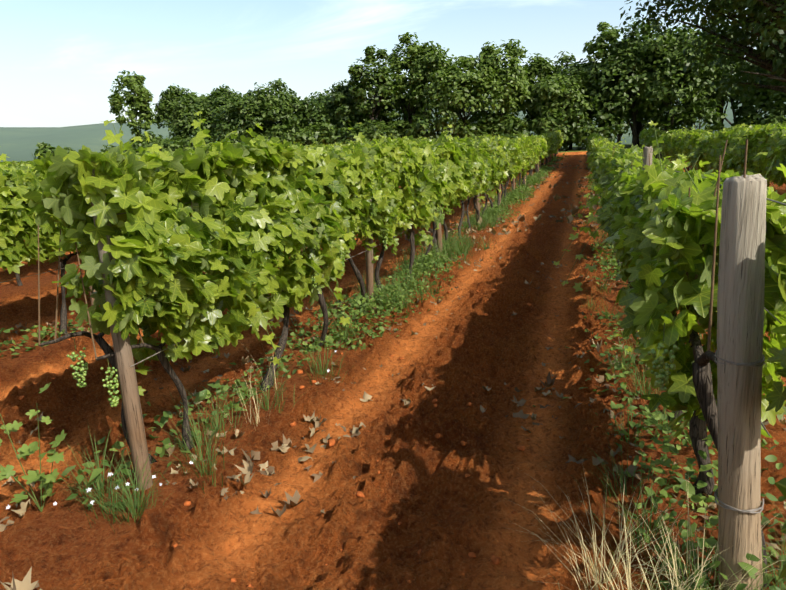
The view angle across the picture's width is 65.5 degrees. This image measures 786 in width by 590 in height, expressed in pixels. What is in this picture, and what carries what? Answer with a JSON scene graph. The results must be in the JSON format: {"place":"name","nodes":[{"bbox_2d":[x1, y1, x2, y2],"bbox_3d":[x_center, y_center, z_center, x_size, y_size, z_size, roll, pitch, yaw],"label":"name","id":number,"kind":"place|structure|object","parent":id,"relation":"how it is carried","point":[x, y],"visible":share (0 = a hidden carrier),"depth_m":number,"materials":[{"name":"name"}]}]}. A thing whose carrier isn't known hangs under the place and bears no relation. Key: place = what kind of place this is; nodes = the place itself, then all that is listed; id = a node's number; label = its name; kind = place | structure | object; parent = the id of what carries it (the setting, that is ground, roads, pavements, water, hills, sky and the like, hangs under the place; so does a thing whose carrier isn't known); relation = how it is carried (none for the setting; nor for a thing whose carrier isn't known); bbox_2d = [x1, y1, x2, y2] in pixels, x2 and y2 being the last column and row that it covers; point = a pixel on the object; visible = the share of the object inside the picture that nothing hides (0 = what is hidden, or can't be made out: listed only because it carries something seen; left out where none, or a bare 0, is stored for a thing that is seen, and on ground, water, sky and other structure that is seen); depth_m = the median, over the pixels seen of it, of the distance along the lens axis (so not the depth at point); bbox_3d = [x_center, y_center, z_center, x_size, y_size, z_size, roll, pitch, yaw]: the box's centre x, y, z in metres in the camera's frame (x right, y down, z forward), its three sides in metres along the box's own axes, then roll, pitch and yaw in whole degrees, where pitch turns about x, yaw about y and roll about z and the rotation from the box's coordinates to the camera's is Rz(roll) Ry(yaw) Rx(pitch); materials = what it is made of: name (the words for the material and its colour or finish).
{"place":"outdoors","nodes":[
{"label":"outdoors","id":0,"kind":"place"},
{"bbox_2d":[0,0,756,126],"label":"sky","id":1,"kind":"structure","parent":0,"point":[60,60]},
{"bbox_2d":[0,113,775,511],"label":"vine shoots","id":2,"kind":"object","parent":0,"point":[338,287],"visible":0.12,"depth_m":3.60,"materials":[{"name":"plant"}]},
{"bbox_2d":[0,92,785,589],"bbox_3d":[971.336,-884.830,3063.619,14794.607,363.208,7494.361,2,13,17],"label":"vineyard ground","id":3,"kind":"structure","parent":0,"point":[436,502],"depth_m":3.67,"materials":[{"name":"red soil"}]},
{"bbox_2d":[6,350,336,508],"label":"white flowers","id":4,"kind":"object","parent":3,"relation":"on","point":[88,489],"visible":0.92,"depth_m":3.08,"materials":[{"name":"white plant"}]},
{"bbox_2d":[3,212,679,587],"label":"loose soil clods","id":5,"kind":"object","parent":3,"relation":"on","point":[361,494],"visible":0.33,"depth_m":3.67,"materials":[{"name":"brown soil"}]},
{"bbox_2d":[0,154,785,589],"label":"weed leaves","id":6,"kind":"object","parent":3,"relation":"on","point":[24,450],"visible":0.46,"depth_m":3.73,"materials":[{"name":"green plant"}]},
{"bbox_2d":[0,155,785,589],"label":"fallen dry leaves","id":7,"kind":"object","parent":3,"relation":"on","point":[26,583],"visible":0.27,"depth_m":3.86,"materials":[{"name":"brown plant"}]},
{"bbox_2d":[0,111,785,587],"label":"vine","id":8,"kind":"object","parent":3,"relation":"on","point":[256,201],"depth_m":3.62,"materials":[{"name":"green plant"}]},
{"bbox_2d":[67,207,712,406],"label":"grape clusters","id":9,"kind":"object","parent":8,"relation":"hanging from","point":[661,382],"visible":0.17,"depth_m":3.17,"materials":[{"name":"green food"}]},
{"bbox_2d":[89,139,699,489],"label":"vineyard posts","id":10,"kind":"object","parent":3,"relation":"on","point":[128,383],"visible":0.1,"depth_m":3.22,"materials":[{"name":"brown wood"}]},
{"bbox_2d":[0,161,785,513],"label":"trellis wires","id":11,"kind":"object","parent":10,"relation":"attached to","point":[698,323],"visible":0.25,"depth_m":2.13,"materials":[{"name":"grey metal"}]},
{"bbox_2d":[31,171,785,589],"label":"grass tufts","id":12,"kind":"object","parent":3,"relation":"on","point":[453,245],"visible":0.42,"depth_m":3.61,"materials":[{"name":"green plant"}]},
{"bbox_2d":[122,0,785,150],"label":"tree trunks","id":13,"kind":"object","parent":3,"relation":"on","point":[637,128],"visible":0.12,"depth_m":54.78,"materials":[{"name":"brown plant"}]},
{"bbox_2d":[32,0,785,160],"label":"tree foliage","id":14,"kind":"object","parent":13,"relation":"attached to","point":[652,62],"visible":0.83,"depth_m":56.26,"materials":[{"name":"green plant"}]},
{"bbox_2d":[207,338,782,589],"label":"dry grass tufts","id":15,"kind":"object","parent":3,"relation":"on","point":[609,578],"visible":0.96,"depth_m":2.33,"materials":[{"name":"plant"}]},
{"bbox_2d":[717,174,766,589],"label":"end post","id":16,"kind":"object","parent":3,"relation":"on","point":[740,301],"visible":0.94,"depth_m":2.04,"materials":[{"name":"grey wood"}]},
{"bbox_2d":[38,140,769,358],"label":"vine canes","id":17,"kind":"object","parent":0,"point":[713,264],"visible":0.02,"depth_m":2.53,"materials":[{"name":"brown plant"}]}
]}

